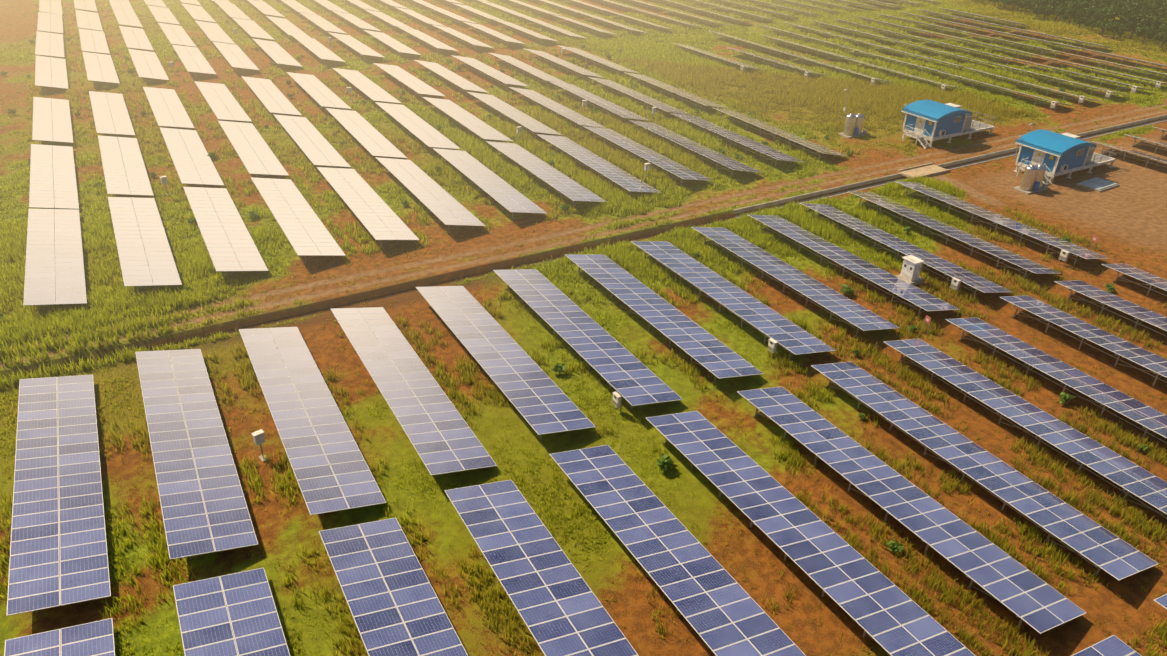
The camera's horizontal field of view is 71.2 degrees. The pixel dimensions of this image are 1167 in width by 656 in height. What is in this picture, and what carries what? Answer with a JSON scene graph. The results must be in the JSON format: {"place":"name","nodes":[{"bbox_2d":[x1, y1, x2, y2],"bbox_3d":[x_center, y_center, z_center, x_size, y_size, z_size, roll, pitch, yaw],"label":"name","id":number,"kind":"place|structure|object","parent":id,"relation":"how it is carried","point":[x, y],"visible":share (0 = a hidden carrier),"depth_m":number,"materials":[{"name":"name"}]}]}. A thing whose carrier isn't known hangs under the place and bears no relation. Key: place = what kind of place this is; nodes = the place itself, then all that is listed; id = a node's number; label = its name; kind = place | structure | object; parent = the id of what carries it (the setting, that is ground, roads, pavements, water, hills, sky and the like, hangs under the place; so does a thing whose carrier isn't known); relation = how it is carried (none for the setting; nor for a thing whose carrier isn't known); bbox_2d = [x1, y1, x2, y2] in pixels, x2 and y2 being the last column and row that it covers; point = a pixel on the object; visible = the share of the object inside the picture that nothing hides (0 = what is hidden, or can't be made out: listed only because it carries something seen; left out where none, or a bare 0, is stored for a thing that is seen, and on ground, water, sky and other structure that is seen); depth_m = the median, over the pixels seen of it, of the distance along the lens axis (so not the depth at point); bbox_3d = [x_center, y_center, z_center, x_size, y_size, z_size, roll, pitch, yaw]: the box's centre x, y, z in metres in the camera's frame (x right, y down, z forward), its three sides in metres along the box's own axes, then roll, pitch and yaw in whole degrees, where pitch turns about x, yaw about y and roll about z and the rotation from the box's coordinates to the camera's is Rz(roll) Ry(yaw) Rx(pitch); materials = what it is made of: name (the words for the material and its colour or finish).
{"place":"outdoors","nodes":[
{"label":"outdoors","id":0,"kind":"place"},
{"bbox_2d":[0,0,1166,655],"bbox_3d":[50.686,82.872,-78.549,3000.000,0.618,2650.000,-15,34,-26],"label":"ground","id":1,"kind":"structure","parent":0,"point":[1128,212],"depth_m":58.64,"materials":[{"name":"soil"}]},
{"bbox_2d":[37,12,62,33],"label":"solar table","id":2,"kind":"object","parent":1,"relation":"on","point":[50,22],"visible":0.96,"depth_m":152.75,"materials":[{"name":"beige glass"}]},
{"bbox_2d":[35,31,64,57],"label":"solar table","id":3,"kind":"object","parent":1,"relation":"on","point":[49,44],"visible":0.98,"depth_m":136.49,"materials":[{"name":"beige glass"}]},
{"bbox_2d":[35,55,68,91],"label":"solar table","id":4,"kind":"object","parent":1,"relation":"on","point":[46,68],"visible":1,"depth_m":120.29,"materials":[{"name":"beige glass"}]},
{"bbox_2d":[32,97,72,144],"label":"solar table","id":5,"kind":"object","parent":1,"relation":"on","point":[47,115],"visible":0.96,"depth_m":99.56,"materials":[{"name":"beige glass"}]},
{"bbox_2d":[29,144,78,208],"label":"solar table","id":6,"kind":"object","parent":1,"relation":"on","point":[46,170],"visible":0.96,"depth_m":82.94,"materials":[{"name":"beige glass"}]},
{"bbox_2d":[23,209,86,312],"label":"solar table","id":7,"kind":"object","parent":1,"relation":"on","point":[51,260],"visible":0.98,"depth_m":66.52,"materials":[{"name":"beige glass"}]},
{"bbox_2d":[6,375,110,615],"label":"solar table","id":8,"kind":"object","parent":1,"relation":"on","point":[45,518],"visible":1,"depth_m":42.24,"materials":[{"name":"blue glass"}]},
{"bbox_2d":[4,618,114,655],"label":"solar table","id":9,"kind":"object","parent":1,"relation":"on","point":[95,638],"visible":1,"depth_m":34.98,"materials":[{"name":"blue glass"}]},
{"bbox_2d":[75,10,102,30],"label":"solar table","id":10,"kind":"object","parent":1,"relation":"on","point":[85,19],"visible":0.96,"depth_m":155.60,"materials":[{"name":"beige glass"}]},
{"bbox_2d":[79,29,109,53],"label":"solar table","id":11,"kind":"object","parent":1,"relation":"on","point":[88,37],"visible":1,"depth_m":139.18,"materials":[{"name":"beige glass"}]},
{"bbox_2d":[82,52,119,87],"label":"solar table","id":12,"kind":"object","parent":1,"relation":"on","point":[106,72],"visible":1,"depth_m":123.03,"materials":[{"name":"beige glass"}]},
{"bbox_2d":[89,91,134,137],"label":"solar table","id":13,"kind":"object","parent":1,"relation":"on","point":[101,104],"visible":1,"depth_m":102.47,"materials":[{"name":"beige glass"}]},
{"bbox_2d":[98,135,153,197],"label":"solar table","id":14,"kind":"object","parent":1,"relation":"on","point":[119,179],"visible":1,"depth_m":85.89,"materials":[{"name":"beige glass"}]},
{"bbox_2d":[112,7,142,26],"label":"solar table","id":15,"kind":"object","parent":1,"relation":"on","point":[128,17],"visible":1,"depth_m":158.75,"materials":[{"name":"beige glass"}]},
{"bbox_2d":[119,26,153,50],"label":"solar table","id":16,"kind":"object","parent":1,"relation":"on","point":[136,38],"visible":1,"depth_m":142.09,"materials":[{"name":"beige glass"}]},
{"bbox_2d":[108,197,181,291],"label":"solar table","id":17,"kind":"object","parent":1,"relation":"on","point":[131,228],"visible":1,"depth_m":69.40,"materials":[{"name":"beige glass"}]},
{"bbox_2d":[128,49,168,81],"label":"solar table","id":18,"kind":"object","parent":1,"relation":"on","point":[147,64],"visible":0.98,"depth_m":125.60,"materials":[{"name":"beige glass"}]},
{"bbox_2d":[143,87,194,129],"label":"solar table","id":19,"kind":"object","parent":1,"relation":"on","point":[167,108],"visible":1,"depth_m":105.06,"materials":[{"name":"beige glass"}]},
{"bbox_2d":[158,23,196,46],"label":"solar table","id":20,"kind":"object","parent":1,"relation":"on","point":[176,34],"visible":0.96,"depth_m":145.18,"materials":[{"name":"beige glass"}]},
{"bbox_2d":[160,128,223,186],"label":"solar table","id":21,"kind":"object","parent":1,"relation":"on","point":[192,162],"visible":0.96,"depth_m":88.90,"materials":[{"name":"beige glass"}]},
{"bbox_2d":[172,45,216,77],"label":"solar table","id":22,"kind":"object","parent":1,"relation":"on","point":[193,59],"visible":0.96,"depth_m":128.50,"materials":[{"name":"beige glass"}]},
{"bbox_2d":[135,349,257,559],"bbox_3d":[-22.950,6.404,47.379,3.856,1.419,20.904,-15,34,-26],"label":"solar table","id":23,"kind":"object","parent":1,"relation":"on","point":[185,509],"visible":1,"depth_m":45.28,"materials":[{"name":"blue glass"}]},
{"bbox_2d":[195,20,234,43],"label":"solar table","id":24,"kind":"object","parent":1,"relation":"on","point":[213,32],"visible":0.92,"depth_m":147.74,"materials":[{"name":"beige glass"}]},
{"bbox_2d":[194,81,251,122],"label":"solar table","id":25,"kind":"object","parent":1,"relation":"on","point":[222,102],"visible":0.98,"depth_m":107.91,"materials":[{"name":"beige glass"}]},
{"bbox_2d":[183,187,267,277],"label":"solar table","id":26,"kind":"object","parent":1,"relation":"on","point":[237,251],"visible":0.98,"depth_m":72.12,"materials":[{"name":"beige glass"}]},
{"bbox_2d":[173,568,289,655],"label":"solar table","id":27,"kind":"object","parent":1,"relation":"on","point":[205,624],"visible":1,"depth_m":36.20,"materials":[{"name":"blue glass"}]},
{"bbox_2d":[213,42,258,72],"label":"solar table","id":28,"kind":"object","parent":1,"relation":"on","point":[235,56],"visible":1,"depth_m":131.11,"materials":[{"name":"beige glass"}]},
{"bbox_2d":[232,18,274,40],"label":"solar table","id":29,"kind":"object","parent":1,"relation":"on","point":[252,28],"visible":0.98,"depth_m":150.63,"materials":[{"name":"beige glass"}]},
{"bbox_2d":[218,121,288,177],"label":"solar table","id":30,"kind":"object","parent":1,"relation":"on","point":[255,153],"visible":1,"depth_m":91.55,"materials":[{"name":"beige glass"}]},
{"bbox_2d":[241,76,301,117],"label":"solar table","id":31,"kind":"object","parent":1,"relation":"on","point":[270,96],"visible":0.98,"depth_m":110.82,"materials":[{"name":"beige glass"}]},
{"bbox_2d":[252,38,302,68],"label":"solar table","id":32,"kind":"object","parent":1,"relation":"on","point":[276,52],"visible":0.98,"depth_m":134.16,"materials":[{"name":"beige glass"}]},
{"bbox_2d":[266,16,310,40],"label":"solar table","id":33,"kind":"object","parent":1,"relation":"on","point":[289,28],"visible":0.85,"depth_m":153.39,"materials":[{"name":"beige glass"}]},
{"bbox_2d":[251,177,345,263],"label":"solar table","id":34,"kind":"object","parent":1,"relation":"on","point":[304,229],"visible":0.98,"depth_m":74.69,"materials":[{"name":"beige glass"}]},
{"bbox_2d":[273,114,350,167],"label":"solar table","id":35,"kind":"object","parent":1,"relation":"on","point":[313,143],"visible":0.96,"depth_m":94.25,"materials":[{"name":"beige glass"}]},
{"bbox_2d":[239,327,385,514],"bbox_3d":[-17.290,4.928,50.244,3.856,1.419,20.904,-15,34,-25],"label":"solar table","id":36,"kind":"object","parent":1,"relation":"on","point":[285,367],"visible":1,"depth_m":48.26,"materials":[{"name":"blue glass"}]},
{"bbox_2d":[292,35,344,63],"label":"solar table","id":37,"kind":"object","parent":1,"relation":"on","point":[317,48],"visible":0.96,"depth_m":136.83,"materials":[{"name":"beige glass"}]},
{"bbox_2d":[287,72,350,113],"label":"solar table","id":38,"kind":"object","parent":1,"relation":"on","point":[319,92],"visible":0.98,"depth_m":113.37,"materials":[{"name":"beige glass"}]},
{"bbox_2d":[328,32,385,61],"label":"solar table","id":39,"kind":"object","parent":1,"relation":"on","point":[357,46],"visible":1,"depth_m":139.75,"materials":[{"name":"beige glass"}]},
{"bbox_2d":[326,108,406,162],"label":"solar table","id":40,"kind":"object","parent":1,"relation":"on","point":[370,138],"visible":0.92,"depth_m":97.26,"materials":[{"name":"blue glass"}]},
{"bbox_2d":[333,68,400,107],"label":"solar table","id":41,"kind":"object","parent":1,"relation":"on","point":[369,88],"visible":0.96,"depth_m":116.25,"materials":[{"name":"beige glass"}]},
{"bbox_2d":[317,167,418,247],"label":"solar table","id":42,"kind":"object","parent":1,"relation":"on","point":[375,214],"visible":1,"depth_m":77.57,"materials":[{"name":"beige glass"}]},
{"bbox_2d":[364,30,420,56],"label":"solar table","id":43,"kind":"object","parent":1,"relation":"on","point":[396,45],"visible":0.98,"depth_m":142.39,"materials":[{"name":"blue glass"}]},
{"bbox_2d":[319,518,467,655],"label":"solar table","id":44,"kind":"object","parent":1,"relation":"on","point":[376,609],"visible":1,"depth_m":37.54,"materials":[{"name":"blue glass"}]},
{"bbox_2d":[374,63,444,100],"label":"solar table","id":45,"kind":"object","parent":1,"relation":"on","point":[412,82],"visible":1,"depth_m":119.28,"materials":[{"name":"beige glass"}]},
{"bbox_2d":[331,307,496,476],"bbox_3d":[-11.734,3.432,53.060,3.856,1.419,20.904,-15,34,-26],"label":"solar table","id":46,"kind":"object","parent":1,"relation":"on","point":[442,437],"visible":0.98,"depth_m":51.17,"materials":[{"name":"blue glass"}]},
{"bbox_2d":[375,102,458,154],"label":"solar table","id":47,"kind":"object","parent":1,"relation":"on","point":[422,130],"visible":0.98,"depth_m":99.89,"materials":[{"name":"beige glass"}]},
{"bbox_2d":[398,27,457,54],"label":"solar table","id":48,"kind":"object","parent":1,"relation":"on","point":[430,40],"visible":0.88,"depth_m":145.03,"materials":[{"name":"beige glass"}]},
{"bbox_2d":[375,157,484,232],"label":"solar table","id":49,"kind":"object","parent":1,"relation":"on","point":[438,201],"visible":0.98,"depth_m":80.56,"materials":[{"name":"beige glass"}]},
{"bbox_2d":[415,60,487,96],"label":"solar table","id":50,"kind":"object","parent":1,"relation":"on","point":[452,77],"visible":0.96,"depth_m":121.95,"materials":[{"name":"blue glass"}]},
{"bbox_2d":[423,97,512,146],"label":"solar table","id":51,"kind":"object","parent":1,"relation":"on","point":[471,122],"visible":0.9,"depth_m":102.72,"materials":[{"name":"blue glass"}]},
{"bbox_2d":[433,148,547,219],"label":"solar table","id":52,"kind":"object","parent":1,"relation":"on","point":[506,195],"visible":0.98,"depth_m":83.53,"materials":[{"name":"beige glass"}]},
{"bbox_2d":[451,55,529,88],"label":"solar table","id":53,"kind":"object","parent":1,"relation":"on","point":[491,71],"visible":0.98,"depth_m":125.18,"materials":[{"name":"beige glass"}]},
{"bbox_2d":[416,286,595,438],"bbox_3d":[-6.098,1.645,56.048,3.856,1.419,20.904,-15,34,-26],"label":"solar table","id":54,"kind":"object","parent":1,"relation":"on","point":[538,398],"visible":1,"depth_m":54.24,"materials":[{"name":"blue glass"}]},
{"bbox_2d":[468,92,561,138],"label":"solar table","id":55,"kind":"object","parent":1,"relation":"on","point":[518,116],"visible":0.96,"depth_m":105.48,"materials":[{"name":"blue glass"}]},
{"bbox_2d":[490,53,567,86],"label":"solar table","id":56,"kind":"object","parent":1,"relation":"on","point":[544,76],"visible":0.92,"depth_m":127.44,"materials":[{"name":"blue glass"}]},
{"bbox_2d":[444,480,638,655],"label":"solar table","id":57,"kind":"object","parent":1,"relation":"on","point":[560,608],"visible":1,"depth_m":38.55,"materials":[{"name":"blue glass"}]},
{"bbox_2d":[486,141,606,207],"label":"solar table","id":58,"kind":"object","parent":1,"relation":"on","point":[570,188],"visible":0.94,"depth_m":86.14,"materials":[{"name":"beige glass"}]},
{"bbox_2d":[509,87,605,129],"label":"solar table","id":59,"kind":"object","parent":1,"relation":"on","point":[564,111],"visible":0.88,"depth_m":108.27,"materials":[{"name":"blue glass"}]},
{"bbox_2d":[523,48,604,81],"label":"solar table","id":60,"kind":"object","parent":1,"relation":"on","point":[567,65],"visible":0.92,"depth_m":130.50,"materials":[{"name":"blue glass"}]},
{"bbox_2d":[0,11,1147,553],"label":"shrubs","id":61,"kind":"object","parent":1,"relation":"on","point":[664,461],"visible":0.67,"depth_m":88.61,"materials":[{"name":"green plant"}]},
{"bbox_2d":[0,0,1166,655],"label":"grass tufts","id":62,"kind":"object","parent":1,"relation":"on","point":[668,60],"visible":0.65,"depth_m":77.80,"materials":[{"name":"green plant"}]},
{"bbox_2d":[493,269,682,408],"bbox_3d":[-0.466,0.185,58.802,3.856,1.419,20.904,-15,34,-25],"label":"solar table","id":63,"kind":"object","parent":1,"relation":"on","point":[633,380],"visible":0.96,"depth_m":57.07,"materials":[{"name":"blue glass"}]},
{"bbox_2d":[557,45,638,73],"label":"solar table","id":64,"kind":"object","parent":1,"relation":"on","point":[602,61],"visible":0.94,"depth_m":133.16,"materials":[{"name":"blue glass"}]},
{"bbox_2d":[537,134,661,196],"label":"solar table","id":65,"kind":"object","parent":1,"relation":"on","point":[615,174],"visible":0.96,"depth_m":88.93,"materials":[{"name":"blue glass"}]},
{"bbox_2d":[549,81,649,122],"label":"solar table","id":66,"kind":"object","parent":1,"relation":"on","point":[602,102],"visible":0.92,"depth_m":111.05,"materials":[{"name":"blue glass"}]},
{"bbox_2d":[589,77,690,117],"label":"solar table","id":67,"kind":"object","parent":1,"relation":"on","point":[624,90],"visible":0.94,"depth_m":114.00,"materials":[{"name":"blue glass"}]},
{"bbox_2d":[583,126,711,185],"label":"solar table","id":68,"kind":"object","parent":1,"relation":"on","point":[682,172],"visible":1,"depth_m":92.10,"materials":[{"name":"blue glass"}]},
{"bbox_2d":[565,255,763,383],"bbox_3d":[5.248,-1.297,61.478,3.856,1.419,20.904,-15,34,-26],"label":"solar table","id":69,"kind":"object","parent":1,"relation":"on","point":[716,357],"visible":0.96,"depth_m":59.78,"materials":[{"name":"blue glass"}]},
{"bbox_2d":[624,72,726,112],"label":"solar table","id":70,"kind":"object","parent":1,"relation":"on","point":[682,93],"visible":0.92,"depth_m":116.86,"materials":[{"name":"blue glass"}]},
{"bbox_2d":[549,445,805,655],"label":"solar table","id":71,"kind":"object","parent":1,"relation":"on","point":[720,609],"visible":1,"depth_m":39.50,"materials":[{"name":"blue glass"}]},
{"bbox_2d":[629,120,759,176],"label":"solar table","id":72,"kind":"object","parent":1,"relation":"on","point":[715,156],"visible":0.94,"depth_m":94.44,"materials":[{"name":"blue glass"}]},
{"bbox_2d":[631,241,835,358],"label":"solar table","id":73,"kind":"object","parent":1,"relation":"on","point":[790,336],"visible":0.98,"depth_m":62.49,"materials":[{"name":"blue glass"}]},
{"bbox_2d":[671,113,803,167],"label":"solar table","id":74,"kind":"object","parent":1,"relation":"on","point":[760,148],"visible":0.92,"depth_m":97.58,"materials":[{"name":"blue glass"}]},
{"bbox_2d":[714,108,845,159],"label":"solar table","id":75,"kind":"object","parent":1,"relation":"on","point":[803,142],"visible":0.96,"depth_m":100.37,"materials":[{"name":"blue glass"}]},
{"bbox_2d":[691,227,898,336],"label":"solar table","id":76,"kind":"object","parent":1,"relation":"on","point":[853,313],"visible":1,"depth_m":65.49,"materials":[{"name":"blue glass"}]},
{"bbox_2d":[646,411,974,655],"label":"solar table","id":77,"kind":"object","parent":1,"relation":"on","point":[882,610],"visible":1,"depth_m":40.40,"materials":[{"name":"blue glass"}]},
{"bbox_2d":[838,113,869,138],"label":"water tanks","id":78,"kind":"object","parent":1,"relation":"on","point":[853,126],"visible":1,"depth_m":102.19,"materials":[{"name":"silver metal"}]},
{"bbox_2d":[749,215,959,316],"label":"solar table","id":79,"kind":"object","parent":1,"relation":"on","point":[911,293],"visible":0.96,"depth_m":68.36,"materials":[{"name":"blue glass"}]},
{"bbox_2d":[800,203,1011,298],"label":"solar table","id":80,"kind":"object","parent":1,"relation":"on","point":[967,277],"visible":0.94,"depth_m":71.30,"materials":[{"name":"blue glass"}]},
{"bbox_2d":[896,255,923,285],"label":"panel cabinet","id":81,"kind":"object","parent":1,"relation":"on","point":[911,269],"visible":0.94,"depth_m":67.09,"materials":[{"name":"white metal"}]},
{"bbox_2d":[737,387,1085,633],"bbox_3d":[16.488,8.842,44.626,3.856,1.419,20.904,-15,34,-26],"label":"solar table","id":82,"kind":"object","parent":1,"relation":"on","point":[1026,595],"visible":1,"depth_m":42.45,"materials":[{"name":"blue glass"}]},
{"bbox_2d":[897,163,950,178],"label":"culvert slab","id":83,"kind":"structure","parent":1,"relation":"on","point":[929,169],"depth_m":91.34,"materials":[{"name":"beige concrete"}]},
{"bbox_2d":[900,100,995,148],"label":"inverter station","id":84,"kind":"object","parent":1,"relation":"on","point":[931,121],"visible":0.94,"depth_m":99.93,"materials":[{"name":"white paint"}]},
{"bbox_2d":[733,114,1166,216],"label":"drain channel","id":85,"kind":"object","parent":1,"relation":"on","point":[816,193],"visible":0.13,"depth_m":92.53,"materials":[{"name":"concrete"}]},
{"bbox_2d":[848,191,1060,278],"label":"solar table","id":86,"kind":"object","parent":1,"relation":"on","point":[998,252],"visible":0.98,"depth_m":74.27,"materials":[{"name":"blue glass"}]},
{"bbox_2d":[811,362,1157,579],"bbox_3d":[21.875,7.357,47.474,3.856,1.419,20.904,-15,34,-25],"label":"solar table","id":87,"kind":"object","parent":1,"relation":"on","point":[1100,547],"visible":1,"depth_m":45.41,"materials":[{"name":"blue glass"}]},
{"bbox_2d":[895,181,1109,265],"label":"solar table","id":88,"kind":"object","parent":1,"relation":"on","point":[1022,229],"visible":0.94,"depth_m":76.77,"materials":[{"name":"blue glass"}]},
{"bbox_2d":[938,71,1073,109],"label":"solar table","id":89,"kind":"object","parent":1,"relation":"on","point":[1009,90],"visible":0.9,"depth_m":121.09,"materials":[{"name":"blue glass"}]},
{"bbox_2d":[884,339,1166,518],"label":"solar table","id":90,"kind":"object","parent":1,"relation":"on","point":[1127,475],"visible":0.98,"depth_m":49.58,"materials":[{"name":"blue glass"}]},
{"bbox_2d":[1012,165,1049,194],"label":"water tanks","id":91,"kind":"object","parent":1,"relation":"on","point":[1032,179],"visible":1,"depth_m":86.24,"materials":[{"name":"silver metal"}]},
{"bbox_2d":[945,317,1166,442],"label":"solar table","id":92,"kind":"object","parent":1,"relation":"on","point":[1147,417],"visible":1,"depth_m":54.20,"materials":[{"name":"blue glass"}]},
{"bbox_2d":[1013,130,1118,184],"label":"inverter station","id":93,"kind":"object","parent":1,"relation":"on","point":[1055,154],"visible":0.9,"depth_m":89.48,"materials":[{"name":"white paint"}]},
{"bbox_2d":[981,0,1166,47],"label":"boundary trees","id":94,"kind":"object","parent":1,"relation":"on","point":[1148,18],"visible":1,"depth_m":162.80,"materials":[{"name":"green plant"}]},
{"bbox_2d":[1000,295,1166,385],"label":"solar table","id":95,"kind":"object","parent":1,"relation":"on","point":[1155,363],"visible":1,"depth_m":58.80,"materials":[{"name":"blue glass"}]},
{"bbox_2d":[1076,177,1119,191],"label":"concrete slab","id":96,"kind":"structure","parent":1,"relation":"on","point":[1097,184],"depth_m":88.28,"materials":[{"name":"concrete"}]},
{"bbox_2d":[1071,635,1140,655],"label":"solar table","id":97,"kind":"object","parent":1,"relation":"on","point":[1113,645],"visible":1,"depth_m":35.70,"materials":[{"name":"blue glass"}]},
{"bbox_2d":[1054,280,1166,335],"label":"solar table","id":98,"kind":"object","parent":1,"relation":"on","point":[1103,297],"visible":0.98,"depth_m":63.20,"materials":[{"name":"blue glass"}]},
{"bbox_2d":[1102,264,1166,295],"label":"solar table","id":99,"kind":"object","parent":1,"relation":"on","point":[1144,276],"visible":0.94,"depth_m":67.42,"materials":[{"name":"blue glass"}]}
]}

